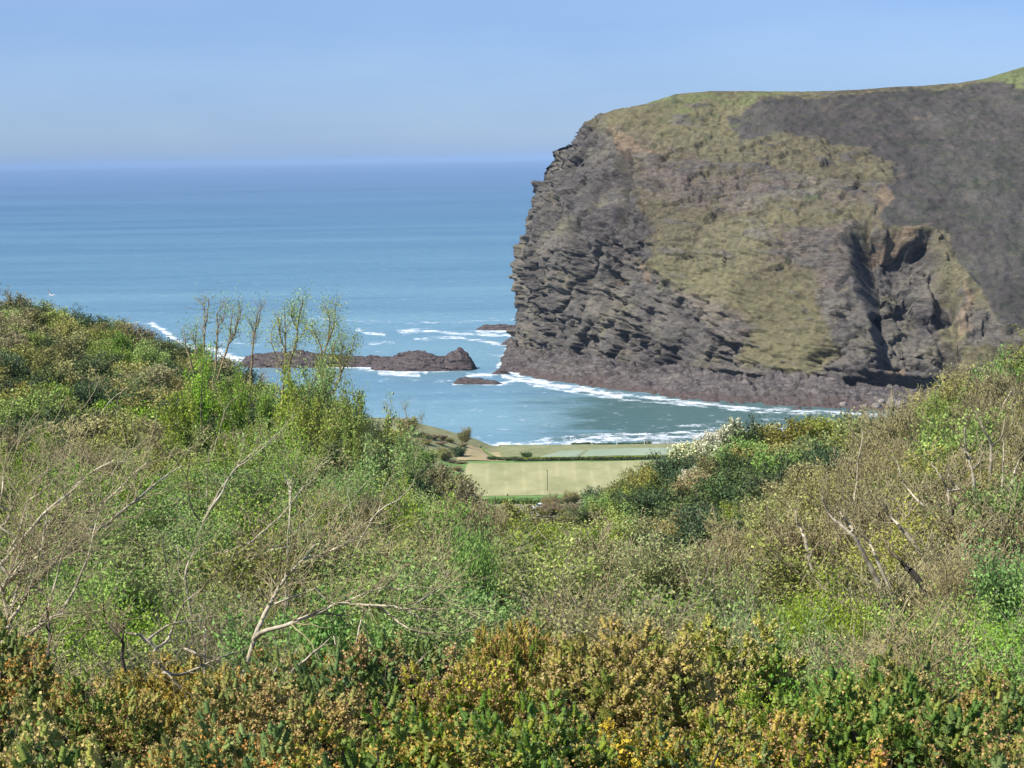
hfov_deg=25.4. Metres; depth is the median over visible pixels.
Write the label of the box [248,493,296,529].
willow shrub
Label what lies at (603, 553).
sallow shrub
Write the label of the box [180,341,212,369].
willow shrub
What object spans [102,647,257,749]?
gorse bush
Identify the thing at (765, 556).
blackthorn shrub
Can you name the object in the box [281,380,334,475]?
slender willow
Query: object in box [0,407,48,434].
holly shrub
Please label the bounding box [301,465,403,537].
willow shrub
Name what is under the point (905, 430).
blackthorn shrub
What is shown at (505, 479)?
mown field
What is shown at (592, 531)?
willow shrub
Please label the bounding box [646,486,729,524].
holly shrub
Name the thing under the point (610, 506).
willow shrub
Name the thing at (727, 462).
holly shrub
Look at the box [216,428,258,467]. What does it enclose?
blackthorn shrub
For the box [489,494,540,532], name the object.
sallow shrub
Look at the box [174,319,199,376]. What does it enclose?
slender willow
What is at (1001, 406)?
blackthorn shrub
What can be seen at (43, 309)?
holly shrub
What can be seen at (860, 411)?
blackthorn shrub
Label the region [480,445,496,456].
hedge
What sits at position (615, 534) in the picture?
willow shrub
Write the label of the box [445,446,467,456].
holly shrub
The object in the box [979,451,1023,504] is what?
sallow shrub
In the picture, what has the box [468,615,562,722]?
gorse bush
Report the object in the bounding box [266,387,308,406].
sallow shrub
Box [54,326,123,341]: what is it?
sallow shrub
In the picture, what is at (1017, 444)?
blackthorn shrub
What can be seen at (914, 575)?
dead tree
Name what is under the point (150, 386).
blackthorn shrub
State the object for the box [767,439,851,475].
holly shrub
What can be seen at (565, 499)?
blackthorn shrub
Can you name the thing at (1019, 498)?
hawthorn shrub
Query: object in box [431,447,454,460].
blackthorn shrub
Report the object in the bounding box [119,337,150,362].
sallow shrub
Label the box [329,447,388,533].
hillside sapling
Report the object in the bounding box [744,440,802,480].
willow shrub
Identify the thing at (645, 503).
holly shrub
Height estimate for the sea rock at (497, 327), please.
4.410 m
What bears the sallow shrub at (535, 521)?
on the ground
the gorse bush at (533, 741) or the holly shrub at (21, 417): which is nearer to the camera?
the gorse bush at (533, 741)
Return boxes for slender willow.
[156,377,200,457]
[168,312,213,374]
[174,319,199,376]
[174,333,215,431]
[187,283,225,381]
[194,291,239,398]
[207,366,256,450]
[209,355,248,410]
[213,412,262,477]
[214,281,251,398]
[235,288,273,390]
[248,376,275,434]
[254,299,300,408]
[263,447,313,530]
[269,353,315,435]
[277,279,320,380]
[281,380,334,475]
[293,349,341,431]
[301,288,347,386]
[305,350,338,421]
[318,320,364,395]
[319,399,352,459]
[325,374,397,473]
[330,378,365,432]
[355,411,418,520]
[376,466,424,547]
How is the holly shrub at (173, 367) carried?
on the ground
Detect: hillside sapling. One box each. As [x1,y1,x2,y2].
[94,424,146,490]
[99,370,147,416]
[137,396,234,579]
[151,521,253,579]
[181,371,195,412]
[183,404,297,570]
[188,337,214,447]
[196,430,226,515]
[212,380,243,455]
[263,421,315,530]
[292,430,355,498]
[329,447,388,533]
[359,425,385,467]
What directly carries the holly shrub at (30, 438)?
on the ground
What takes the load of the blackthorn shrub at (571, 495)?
on the ground
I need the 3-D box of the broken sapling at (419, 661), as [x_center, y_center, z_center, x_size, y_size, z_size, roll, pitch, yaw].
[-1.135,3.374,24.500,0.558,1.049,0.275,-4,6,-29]
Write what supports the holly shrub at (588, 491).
on the ground
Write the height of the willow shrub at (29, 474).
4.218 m
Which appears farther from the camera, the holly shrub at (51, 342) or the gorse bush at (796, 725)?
the holly shrub at (51, 342)
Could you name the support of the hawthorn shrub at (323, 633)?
on the ground
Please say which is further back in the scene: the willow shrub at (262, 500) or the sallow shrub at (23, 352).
the sallow shrub at (23, 352)
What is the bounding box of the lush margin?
[436,459,658,498]
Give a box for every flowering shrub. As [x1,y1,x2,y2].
[665,439,709,458]
[678,466,701,480]
[692,429,726,460]
[700,440,729,460]
[716,416,777,443]
[751,421,780,432]
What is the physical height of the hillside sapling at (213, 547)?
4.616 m
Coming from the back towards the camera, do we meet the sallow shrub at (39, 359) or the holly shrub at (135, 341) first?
the holly shrub at (135, 341)
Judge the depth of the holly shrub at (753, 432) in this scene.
219.98 m
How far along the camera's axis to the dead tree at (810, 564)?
84.76 m
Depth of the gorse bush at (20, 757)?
16.35 m
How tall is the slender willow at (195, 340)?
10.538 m
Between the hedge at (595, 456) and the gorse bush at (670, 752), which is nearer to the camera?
the gorse bush at (670, 752)
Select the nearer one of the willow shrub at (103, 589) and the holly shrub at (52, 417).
the willow shrub at (103, 589)
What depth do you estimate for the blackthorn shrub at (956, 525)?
77.94 m
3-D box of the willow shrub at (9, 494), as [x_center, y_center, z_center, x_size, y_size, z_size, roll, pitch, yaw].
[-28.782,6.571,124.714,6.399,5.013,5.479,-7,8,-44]
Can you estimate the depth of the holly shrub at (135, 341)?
297.52 m
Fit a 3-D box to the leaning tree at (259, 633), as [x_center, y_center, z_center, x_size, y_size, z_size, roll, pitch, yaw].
[-1.583,2.982,28.600,2.990,4.075,4.551,-6,8,-41]
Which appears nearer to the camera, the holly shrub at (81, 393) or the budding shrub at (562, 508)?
the holly shrub at (81, 393)
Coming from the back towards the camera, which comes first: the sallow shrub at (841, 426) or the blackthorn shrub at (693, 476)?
the blackthorn shrub at (693, 476)
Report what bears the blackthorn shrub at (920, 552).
on the ground
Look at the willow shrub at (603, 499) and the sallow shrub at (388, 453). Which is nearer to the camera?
the sallow shrub at (388, 453)
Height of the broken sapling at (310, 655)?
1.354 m
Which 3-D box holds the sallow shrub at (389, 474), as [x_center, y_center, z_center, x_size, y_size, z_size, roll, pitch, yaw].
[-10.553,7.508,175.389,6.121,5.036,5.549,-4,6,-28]
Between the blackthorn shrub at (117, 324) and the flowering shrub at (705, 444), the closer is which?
the flowering shrub at (705, 444)
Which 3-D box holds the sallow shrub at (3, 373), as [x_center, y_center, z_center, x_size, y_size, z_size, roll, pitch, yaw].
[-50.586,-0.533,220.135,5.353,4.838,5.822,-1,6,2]
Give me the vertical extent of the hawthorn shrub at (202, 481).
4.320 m
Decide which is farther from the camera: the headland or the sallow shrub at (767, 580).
the headland
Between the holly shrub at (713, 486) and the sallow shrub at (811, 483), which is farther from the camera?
the holly shrub at (713, 486)
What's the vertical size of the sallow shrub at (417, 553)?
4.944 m
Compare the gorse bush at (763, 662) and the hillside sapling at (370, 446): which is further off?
the hillside sapling at (370, 446)
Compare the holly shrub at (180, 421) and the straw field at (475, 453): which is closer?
the holly shrub at (180, 421)
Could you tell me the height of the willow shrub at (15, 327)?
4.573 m
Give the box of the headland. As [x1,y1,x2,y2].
[500,67,1023,410]
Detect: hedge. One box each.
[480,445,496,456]
[486,456,523,460]
[487,497,561,503]
[514,456,671,461]
[523,455,665,458]
[570,441,650,444]
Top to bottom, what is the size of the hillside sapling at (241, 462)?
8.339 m
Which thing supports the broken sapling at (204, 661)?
on the ground
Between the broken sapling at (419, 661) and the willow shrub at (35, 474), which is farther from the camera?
the willow shrub at (35, 474)
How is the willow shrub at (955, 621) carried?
on the ground
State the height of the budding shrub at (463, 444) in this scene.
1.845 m
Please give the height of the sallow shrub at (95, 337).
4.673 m
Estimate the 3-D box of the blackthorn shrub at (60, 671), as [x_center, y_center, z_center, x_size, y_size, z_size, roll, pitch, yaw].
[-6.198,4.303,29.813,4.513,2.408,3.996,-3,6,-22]
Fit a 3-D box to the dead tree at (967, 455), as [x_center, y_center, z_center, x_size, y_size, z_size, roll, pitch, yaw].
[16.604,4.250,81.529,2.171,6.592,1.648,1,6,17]
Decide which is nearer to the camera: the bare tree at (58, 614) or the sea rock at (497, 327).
the bare tree at (58, 614)
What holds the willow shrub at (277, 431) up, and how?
on the ground
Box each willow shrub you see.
[0,305,25,326]
[0,322,25,331]
[0,324,54,349]
[0,381,68,427]
[0,440,16,471]
[0,442,40,488]
[0,457,43,520]
[0,461,56,508]
[0,462,90,548]
[0,500,15,536]
[0,520,111,645]
[0,530,105,680]
[1,532,162,631]
[1,543,180,672]
[12,473,98,542]
[21,485,101,551]
[23,305,72,331]
[25,378,76,403]
[30,602,191,697]
[45,498,192,601]
[54,404,132,422]
[56,475,136,522]
[81,335,114,359]
[86,316,134,330]
[87,327,134,353]
[87,473,203,570]
[94,397,168,425]
[95,342,134,366]
[95,438,176,487]
[96,526,253,647]
[129,334,174,366]
[130,468,184,522]
[136,478,221,541]
[137,502,265,597]
[145,335,184,350]
[160,449,205,494]
[166,482,282,582]
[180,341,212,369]
[201,456,297,521]
[213,419,314,449]
[229,429,286,494]
[232,498,319,584]
[238,479,378,580]
[246,377,285,407]
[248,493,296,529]
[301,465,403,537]
[316,469,359,516]
[317,566,413,647]
[369,511,459,570]
[372,482,431,538]
[383,511,602,628]
[395,483,485,531]
[406,441,446,472]
[407,486,441,516]
[463,518,572,582]
[490,522,615,610]
[491,516,563,561]
[513,506,599,582]
[552,520,640,563]
[555,524,608,557]
[578,487,628,509]
[580,488,636,522]
[588,505,639,535]
[616,487,670,528]
[618,479,669,502]
[675,576,857,701]
[691,570,846,659]
[703,499,744,537]
[709,431,765,470]
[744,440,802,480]
[759,539,887,677]
[792,434,857,461]
[800,570,1006,682]
[905,602,1023,715]
[909,377,979,438]
[954,565,1023,685]
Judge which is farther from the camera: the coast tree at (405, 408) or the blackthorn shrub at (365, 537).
the coast tree at (405, 408)
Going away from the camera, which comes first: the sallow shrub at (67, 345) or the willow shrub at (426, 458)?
the willow shrub at (426, 458)
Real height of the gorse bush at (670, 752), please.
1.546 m
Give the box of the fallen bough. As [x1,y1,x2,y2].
[113,623,248,700]
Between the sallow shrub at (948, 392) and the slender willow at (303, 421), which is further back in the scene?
the slender willow at (303, 421)
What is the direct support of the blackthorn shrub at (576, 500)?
on the ground
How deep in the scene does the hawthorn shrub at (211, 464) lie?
150.30 m
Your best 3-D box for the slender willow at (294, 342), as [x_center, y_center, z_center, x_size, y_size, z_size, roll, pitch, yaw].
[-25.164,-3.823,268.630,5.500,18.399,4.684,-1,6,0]
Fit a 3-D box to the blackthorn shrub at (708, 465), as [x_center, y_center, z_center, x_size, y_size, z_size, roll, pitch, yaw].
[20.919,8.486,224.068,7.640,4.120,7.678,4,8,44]
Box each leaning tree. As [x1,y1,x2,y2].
[206,447,514,684]
[212,439,355,585]
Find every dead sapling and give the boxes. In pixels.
[24,583,78,683]
[53,573,154,673]
[94,566,221,705]
[139,490,177,620]
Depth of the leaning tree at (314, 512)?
70.96 m
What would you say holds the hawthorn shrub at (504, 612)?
on the ground
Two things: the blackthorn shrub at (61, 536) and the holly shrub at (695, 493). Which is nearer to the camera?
the blackthorn shrub at (61, 536)
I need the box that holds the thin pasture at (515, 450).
[499,443,690,457]
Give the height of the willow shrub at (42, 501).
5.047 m
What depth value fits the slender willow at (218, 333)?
213.75 m
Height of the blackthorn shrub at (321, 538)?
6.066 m
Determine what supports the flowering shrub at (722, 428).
on the ground
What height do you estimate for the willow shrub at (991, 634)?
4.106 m
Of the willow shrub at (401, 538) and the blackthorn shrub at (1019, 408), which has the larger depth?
the blackthorn shrub at (1019, 408)
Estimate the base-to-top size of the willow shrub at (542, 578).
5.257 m
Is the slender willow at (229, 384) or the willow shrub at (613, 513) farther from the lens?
the willow shrub at (613, 513)
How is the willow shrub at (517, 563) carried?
on the ground
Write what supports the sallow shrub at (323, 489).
on the ground
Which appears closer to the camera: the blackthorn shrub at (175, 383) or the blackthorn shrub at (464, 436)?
the blackthorn shrub at (175, 383)
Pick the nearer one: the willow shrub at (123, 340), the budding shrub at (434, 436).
the willow shrub at (123, 340)
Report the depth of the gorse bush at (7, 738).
20.84 m
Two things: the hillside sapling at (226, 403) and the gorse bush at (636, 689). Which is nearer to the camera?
the gorse bush at (636, 689)
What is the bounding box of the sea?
[0,158,921,445]
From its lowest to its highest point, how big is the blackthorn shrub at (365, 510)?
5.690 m
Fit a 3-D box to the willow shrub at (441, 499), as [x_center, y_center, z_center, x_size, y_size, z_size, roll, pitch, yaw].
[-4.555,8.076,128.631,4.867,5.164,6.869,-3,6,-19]
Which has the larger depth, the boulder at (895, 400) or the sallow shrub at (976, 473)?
the boulder at (895, 400)
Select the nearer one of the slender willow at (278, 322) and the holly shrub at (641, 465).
the slender willow at (278, 322)
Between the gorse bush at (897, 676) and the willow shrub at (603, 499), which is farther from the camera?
the willow shrub at (603, 499)
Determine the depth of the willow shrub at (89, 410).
191.07 m
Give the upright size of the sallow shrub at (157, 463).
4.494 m
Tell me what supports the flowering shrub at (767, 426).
on the ground
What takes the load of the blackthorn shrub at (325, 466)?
on the ground
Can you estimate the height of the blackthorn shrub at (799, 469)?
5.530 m
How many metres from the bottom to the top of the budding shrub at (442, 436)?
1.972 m
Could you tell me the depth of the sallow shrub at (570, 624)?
38.34 m
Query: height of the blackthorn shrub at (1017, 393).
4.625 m
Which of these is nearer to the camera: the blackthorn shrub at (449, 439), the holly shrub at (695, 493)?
the holly shrub at (695, 493)
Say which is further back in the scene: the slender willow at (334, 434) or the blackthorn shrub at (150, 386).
the blackthorn shrub at (150, 386)
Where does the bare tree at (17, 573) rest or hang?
on the ground
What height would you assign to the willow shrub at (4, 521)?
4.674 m
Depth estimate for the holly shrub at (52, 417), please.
183.18 m
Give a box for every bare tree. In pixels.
[0,371,235,673]
[1,470,153,654]
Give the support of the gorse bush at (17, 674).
on the ground
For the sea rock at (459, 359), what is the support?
in the sea
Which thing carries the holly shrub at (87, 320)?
on the ground
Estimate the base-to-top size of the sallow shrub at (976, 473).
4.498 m
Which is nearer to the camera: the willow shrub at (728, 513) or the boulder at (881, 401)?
the willow shrub at (728, 513)
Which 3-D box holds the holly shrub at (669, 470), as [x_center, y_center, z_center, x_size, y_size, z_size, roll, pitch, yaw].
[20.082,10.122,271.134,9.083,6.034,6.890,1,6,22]
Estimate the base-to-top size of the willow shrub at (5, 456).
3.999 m
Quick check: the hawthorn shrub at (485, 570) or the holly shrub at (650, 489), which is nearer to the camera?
the hawthorn shrub at (485, 570)
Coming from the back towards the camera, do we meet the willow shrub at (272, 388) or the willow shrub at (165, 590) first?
the willow shrub at (272, 388)
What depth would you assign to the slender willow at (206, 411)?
184.43 m
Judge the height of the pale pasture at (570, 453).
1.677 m
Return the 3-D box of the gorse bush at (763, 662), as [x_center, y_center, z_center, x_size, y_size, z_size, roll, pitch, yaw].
[2.111,3.273,24.250,2.466,1.786,2.472,-4,6,-24]
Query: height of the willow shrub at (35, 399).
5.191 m
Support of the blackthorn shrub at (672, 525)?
on the ground
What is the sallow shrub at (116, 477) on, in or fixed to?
on the ground
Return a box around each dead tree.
[771,490,815,587]
[813,467,900,630]
[846,421,877,514]
[856,505,900,620]
[872,484,922,557]
[875,498,978,650]
[881,445,938,523]
[920,436,965,512]
[930,478,976,540]
[945,412,1006,508]
[962,386,1011,481]
[999,419,1016,500]
[1009,448,1023,494]
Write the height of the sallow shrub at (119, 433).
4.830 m
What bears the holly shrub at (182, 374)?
on the ground
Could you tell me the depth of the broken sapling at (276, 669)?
23.98 m
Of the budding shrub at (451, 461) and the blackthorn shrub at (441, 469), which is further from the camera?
the budding shrub at (451, 461)
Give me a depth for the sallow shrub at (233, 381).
248.07 m
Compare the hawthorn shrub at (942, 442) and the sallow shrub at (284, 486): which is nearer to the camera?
the hawthorn shrub at (942, 442)
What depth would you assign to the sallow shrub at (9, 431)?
173.92 m
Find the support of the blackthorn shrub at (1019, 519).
on the ground
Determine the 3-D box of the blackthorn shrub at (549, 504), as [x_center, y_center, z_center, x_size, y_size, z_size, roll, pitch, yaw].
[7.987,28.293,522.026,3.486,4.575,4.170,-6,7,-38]
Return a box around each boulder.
[839,401,846,405]
[872,402,880,407]
[877,398,885,403]
[886,397,897,406]
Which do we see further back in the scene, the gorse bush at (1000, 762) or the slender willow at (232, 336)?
the slender willow at (232, 336)
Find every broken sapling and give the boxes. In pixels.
[203,615,206,675]
[254,658,289,732]
[282,636,331,683]
[351,605,366,679]
[399,652,426,693]
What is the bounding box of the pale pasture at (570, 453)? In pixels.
[540,450,584,456]
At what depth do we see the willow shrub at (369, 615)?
49.76 m
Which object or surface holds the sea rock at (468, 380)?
in the sea
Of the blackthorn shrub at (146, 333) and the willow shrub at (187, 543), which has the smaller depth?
the willow shrub at (187, 543)
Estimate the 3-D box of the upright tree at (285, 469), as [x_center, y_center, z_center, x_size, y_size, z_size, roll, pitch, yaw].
[-5.671,4.054,57.325,2.163,7.536,3.205,2,7,30]
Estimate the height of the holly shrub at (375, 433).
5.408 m
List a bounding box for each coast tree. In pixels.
[400,393,410,442]
[418,412,427,438]
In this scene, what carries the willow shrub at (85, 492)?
on the ground
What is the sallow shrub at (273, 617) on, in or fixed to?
on the ground
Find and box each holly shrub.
[0,297,55,313]
[0,340,35,384]
[0,373,50,396]
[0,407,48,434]
[2,419,50,442]
[12,363,74,388]
[14,422,72,454]
[25,397,133,431]
[29,330,79,351]
[48,371,120,411]
[57,303,92,322]
[68,345,129,368]
[70,349,118,384]
[74,310,112,329]
[85,368,131,389]
[101,379,161,412]
[127,332,176,349]
[130,375,174,396]
[131,357,184,378]
[152,394,214,427]
[154,337,206,366]
[154,395,217,435]
[170,363,221,384]
[208,358,260,387]
[210,387,260,432]
[253,398,289,416]
[283,436,364,475]
[362,417,394,450]
[363,415,388,438]
[368,443,433,502]
[390,434,432,455]
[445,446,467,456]
[519,450,531,456]
[563,501,607,527]
[577,481,605,513]
[605,481,686,523]
[607,483,653,513]
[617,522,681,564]
[628,477,676,499]
[634,460,665,486]
[646,444,713,487]
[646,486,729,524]
[659,502,748,556]
[677,496,735,521]
[681,485,732,509]
[687,464,755,506]
[705,439,763,484]
[712,463,762,496]
[716,412,785,449]
[719,472,777,509]
[725,468,786,531]
[744,459,806,495]
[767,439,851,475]
[791,428,849,476]
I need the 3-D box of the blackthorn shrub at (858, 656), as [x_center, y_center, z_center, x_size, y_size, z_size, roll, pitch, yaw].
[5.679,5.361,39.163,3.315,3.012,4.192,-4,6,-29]
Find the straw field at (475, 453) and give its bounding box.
[457,443,505,460]
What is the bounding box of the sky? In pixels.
[0,0,1023,167]
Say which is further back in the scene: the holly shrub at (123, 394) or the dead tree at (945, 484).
the holly shrub at (123, 394)
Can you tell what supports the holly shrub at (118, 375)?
on the ground
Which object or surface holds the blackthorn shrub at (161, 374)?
on the ground
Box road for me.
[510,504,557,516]
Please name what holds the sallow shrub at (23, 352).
on the ground
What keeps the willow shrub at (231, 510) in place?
on the ground
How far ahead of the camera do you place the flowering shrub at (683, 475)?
264.61 m
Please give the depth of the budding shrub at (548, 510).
520.16 m
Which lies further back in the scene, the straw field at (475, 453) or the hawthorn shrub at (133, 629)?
the straw field at (475, 453)
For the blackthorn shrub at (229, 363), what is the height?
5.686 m
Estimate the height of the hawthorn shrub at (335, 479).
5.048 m
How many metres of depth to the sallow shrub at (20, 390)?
204.00 m
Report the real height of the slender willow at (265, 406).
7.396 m
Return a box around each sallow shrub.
[0,360,11,385]
[0,376,53,403]
[0,417,29,437]
[0,509,36,558]
[0,527,59,555]
[5,304,71,331]
[7,337,48,371]
[22,322,62,341]
[26,296,67,319]
[27,343,68,376]
[27,356,99,389]
[44,390,86,420]
[45,335,90,362]
[47,315,90,332]
[53,313,90,339]
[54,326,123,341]
[55,326,101,358]
[69,413,152,460]
[71,434,126,470]
[76,357,156,379]
[78,463,156,497]
[79,332,111,352]
[82,600,314,710]
[83,321,129,339]
[83,403,169,434]
[92,442,204,480]
[97,370,136,397]
[109,574,296,675]
[114,384,173,415]
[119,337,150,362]
[147,514,322,631]
[156,419,219,456]
[157,440,228,476]
[164,477,247,541]
[171,346,217,381]
[175,376,205,400]
[183,386,224,425]
[200,564,404,669]
[208,413,280,432]
[209,416,274,454]
[217,372,253,390]
[224,425,314,470]
[256,442,312,498]
[259,477,358,505]
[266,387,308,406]
[298,483,369,543]
[344,513,460,622]
[347,449,401,492]
[367,442,426,470]
[377,428,409,443]
[403,493,524,578]
[442,545,727,673]
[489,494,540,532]
[522,511,594,540]
[557,508,584,527]
[567,523,703,606]
[591,542,791,651]
[593,474,637,500]
[598,521,661,561]
[607,517,734,617]
[614,465,647,483]
[627,461,666,489]
[671,450,707,467]
[696,546,821,626]
[724,436,817,464]
[724,486,841,567]
[739,487,802,550]
[745,533,906,633]
[756,413,813,446]
[766,429,820,457]
[767,457,841,526]
[786,410,851,444]
[814,409,876,446]
[828,427,879,466]
[835,488,985,590]
[851,451,964,512]
[875,431,997,494]
[896,364,994,425]
[939,445,1022,499]
[963,533,1023,596]
[966,392,1023,455]
[978,324,1023,392]
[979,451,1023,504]
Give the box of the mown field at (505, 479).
[462,460,667,495]
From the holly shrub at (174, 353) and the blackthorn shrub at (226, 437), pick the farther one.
the holly shrub at (174, 353)
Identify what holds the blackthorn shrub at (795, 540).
on the ground
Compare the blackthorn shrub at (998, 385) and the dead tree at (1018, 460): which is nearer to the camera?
the dead tree at (1018, 460)
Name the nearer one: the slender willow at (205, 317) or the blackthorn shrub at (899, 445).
the blackthorn shrub at (899, 445)
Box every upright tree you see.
[233,397,344,612]
[331,420,434,559]
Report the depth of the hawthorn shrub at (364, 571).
74.58 m
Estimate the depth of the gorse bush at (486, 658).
24.52 m
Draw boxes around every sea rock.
[241,349,391,367]
[371,347,476,370]
[453,377,501,384]
[476,324,515,329]
[492,370,510,373]
[496,361,526,371]
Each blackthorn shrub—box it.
[0,283,35,312]
[0,301,43,334]
[0,325,23,345]
[0,331,30,356]
[0,430,62,478]
[5,421,83,486]
[6,615,193,720]
[20,413,113,455]
[22,507,99,580]
[44,424,127,477]
[65,404,122,430]
[70,370,117,394]
[94,468,124,483]
[111,320,137,339]
[113,362,180,388]
[116,318,161,343]
[121,362,187,385]
[133,418,179,459]
[134,382,182,409]
[153,363,206,396]
[180,567,345,666]
[202,347,241,379]
[203,377,263,405]
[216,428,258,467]
[220,486,359,632]
[245,364,278,399]
[285,446,389,495]
[286,414,339,444]
[310,504,410,575]
[328,465,421,540]
[393,415,423,433]
[413,461,455,485]
[417,439,432,444]
[424,471,480,503]
[427,481,530,552]
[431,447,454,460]
[431,468,510,528]
[444,437,457,442]
[451,465,463,470]
[456,426,472,442]
[517,552,655,643]
[528,516,642,599]
[540,493,552,502]
[541,496,557,505]
[542,497,553,514]
[549,494,561,503]
[561,489,573,503]
[561,490,575,500]
[568,592,791,684]
[569,490,581,503]
[585,503,612,537]
[617,507,665,536]
[649,535,756,621]
[651,501,690,552]
[663,468,721,499]
[664,519,745,583]
[690,454,720,482]
[699,502,766,557]
[733,478,804,526]
[734,609,934,680]
[737,531,804,585]
[750,479,874,588]
[779,448,847,502]
[785,582,1023,709]
[795,527,974,653]
[798,459,893,537]
[815,471,946,573]
[817,468,921,589]
[827,397,883,436]
[827,426,899,509]
[846,396,928,469]
[848,430,930,491]
[856,386,930,446]
[872,427,1022,524]
[877,517,1021,633]
[879,421,958,466]
[896,499,1023,651]
[907,481,1013,577]
[925,370,1023,442]
[932,343,1023,415]
[939,364,1023,425]
[943,393,1022,455]
[944,436,1023,494]
[963,480,1023,563]
[975,386,1023,485]
[996,390,1023,424]
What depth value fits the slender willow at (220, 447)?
147.33 m
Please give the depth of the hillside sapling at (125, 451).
119.24 m
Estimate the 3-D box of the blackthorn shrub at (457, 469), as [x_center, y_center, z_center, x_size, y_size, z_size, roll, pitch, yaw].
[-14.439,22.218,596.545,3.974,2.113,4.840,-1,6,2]
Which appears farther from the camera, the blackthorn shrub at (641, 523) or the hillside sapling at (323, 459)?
the blackthorn shrub at (641, 523)
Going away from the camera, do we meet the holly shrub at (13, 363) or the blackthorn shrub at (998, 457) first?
the blackthorn shrub at (998, 457)
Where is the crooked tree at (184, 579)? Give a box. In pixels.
[143,404,299,644]
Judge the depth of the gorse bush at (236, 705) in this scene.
21.31 m
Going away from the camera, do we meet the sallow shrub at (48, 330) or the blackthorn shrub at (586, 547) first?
the blackthorn shrub at (586, 547)
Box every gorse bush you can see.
[0,609,108,748]
[0,687,84,767]
[0,691,138,767]
[12,666,180,767]
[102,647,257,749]
[133,700,343,767]
[146,645,378,767]
[229,636,372,723]
[255,627,480,754]
[287,685,520,767]
[367,652,574,767]
[426,650,513,724]
[431,687,651,767]
[461,606,616,707]
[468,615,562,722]
[498,755,576,767]
[521,610,766,763]
[574,700,774,767]
[638,606,828,732]
[681,685,877,767]
[747,728,892,767]
[774,654,1018,767]
[800,644,979,755]
[898,681,1023,767]
[906,657,1023,759]
[930,752,1023,767]
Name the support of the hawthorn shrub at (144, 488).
on the ground
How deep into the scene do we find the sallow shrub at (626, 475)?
302.03 m
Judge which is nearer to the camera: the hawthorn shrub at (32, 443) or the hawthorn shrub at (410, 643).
the hawthorn shrub at (410, 643)
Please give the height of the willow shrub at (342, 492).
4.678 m
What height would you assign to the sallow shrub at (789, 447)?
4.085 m
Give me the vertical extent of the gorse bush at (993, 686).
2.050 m
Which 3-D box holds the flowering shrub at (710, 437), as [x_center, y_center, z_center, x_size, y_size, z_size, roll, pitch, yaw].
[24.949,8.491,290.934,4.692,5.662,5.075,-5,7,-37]
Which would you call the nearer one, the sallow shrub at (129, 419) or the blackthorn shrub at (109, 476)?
the blackthorn shrub at (109, 476)
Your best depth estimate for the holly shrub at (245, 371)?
290.31 m
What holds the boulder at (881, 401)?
on the headland
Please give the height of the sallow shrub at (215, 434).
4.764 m
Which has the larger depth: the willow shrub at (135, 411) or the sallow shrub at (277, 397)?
the sallow shrub at (277, 397)
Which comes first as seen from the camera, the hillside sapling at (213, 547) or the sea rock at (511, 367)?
the hillside sapling at (213, 547)
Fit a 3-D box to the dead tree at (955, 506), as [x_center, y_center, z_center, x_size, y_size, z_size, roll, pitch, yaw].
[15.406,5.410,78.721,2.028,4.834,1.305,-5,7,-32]
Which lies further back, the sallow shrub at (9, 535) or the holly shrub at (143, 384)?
the holly shrub at (143, 384)
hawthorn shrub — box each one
[8,419,66,481]
[30,593,204,683]
[34,448,102,503]
[88,465,167,535]
[180,460,280,501]
[180,567,415,705]
[182,447,244,483]
[251,536,537,694]
[287,538,449,630]
[308,463,382,502]
[371,542,528,648]
[405,497,471,548]
[415,502,503,625]
[544,567,719,639]
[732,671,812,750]
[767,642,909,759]
[895,402,1011,475]
[921,462,1023,573]
[959,522,1023,656]
[969,341,1023,396]
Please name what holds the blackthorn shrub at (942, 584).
on the ground
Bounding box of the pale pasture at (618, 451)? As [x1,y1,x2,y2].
[580,447,689,456]
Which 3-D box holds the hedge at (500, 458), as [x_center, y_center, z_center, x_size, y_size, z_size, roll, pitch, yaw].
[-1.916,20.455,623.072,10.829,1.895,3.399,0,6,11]
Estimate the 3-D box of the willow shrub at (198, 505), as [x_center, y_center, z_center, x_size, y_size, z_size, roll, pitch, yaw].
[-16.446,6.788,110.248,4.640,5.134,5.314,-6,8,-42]
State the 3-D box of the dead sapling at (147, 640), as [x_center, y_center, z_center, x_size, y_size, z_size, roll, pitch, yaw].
[-4.336,3.566,28.278,1.621,2.606,0.751,-3,6,-23]
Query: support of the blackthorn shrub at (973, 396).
on the ground
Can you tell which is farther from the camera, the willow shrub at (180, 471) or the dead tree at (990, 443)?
the willow shrub at (180, 471)
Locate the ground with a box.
[5,417,981,767]
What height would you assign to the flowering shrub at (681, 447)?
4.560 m
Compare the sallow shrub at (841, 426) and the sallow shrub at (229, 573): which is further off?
the sallow shrub at (841, 426)
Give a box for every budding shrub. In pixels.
[429,433,439,439]
[435,441,447,444]
[439,434,448,439]
[445,459,455,462]
[454,460,466,463]
[457,442,468,446]
[536,505,546,516]
[539,502,552,515]
[550,501,561,514]
[559,504,573,513]
[568,502,579,511]
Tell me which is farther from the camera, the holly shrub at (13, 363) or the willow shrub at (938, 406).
the holly shrub at (13, 363)
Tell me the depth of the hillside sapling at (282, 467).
89.00 m
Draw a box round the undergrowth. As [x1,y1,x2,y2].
[0,375,1023,767]
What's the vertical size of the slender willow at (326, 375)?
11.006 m
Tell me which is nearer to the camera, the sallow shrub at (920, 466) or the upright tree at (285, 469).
the upright tree at (285, 469)
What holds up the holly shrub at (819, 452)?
on the ground
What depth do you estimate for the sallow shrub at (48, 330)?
265.16 m

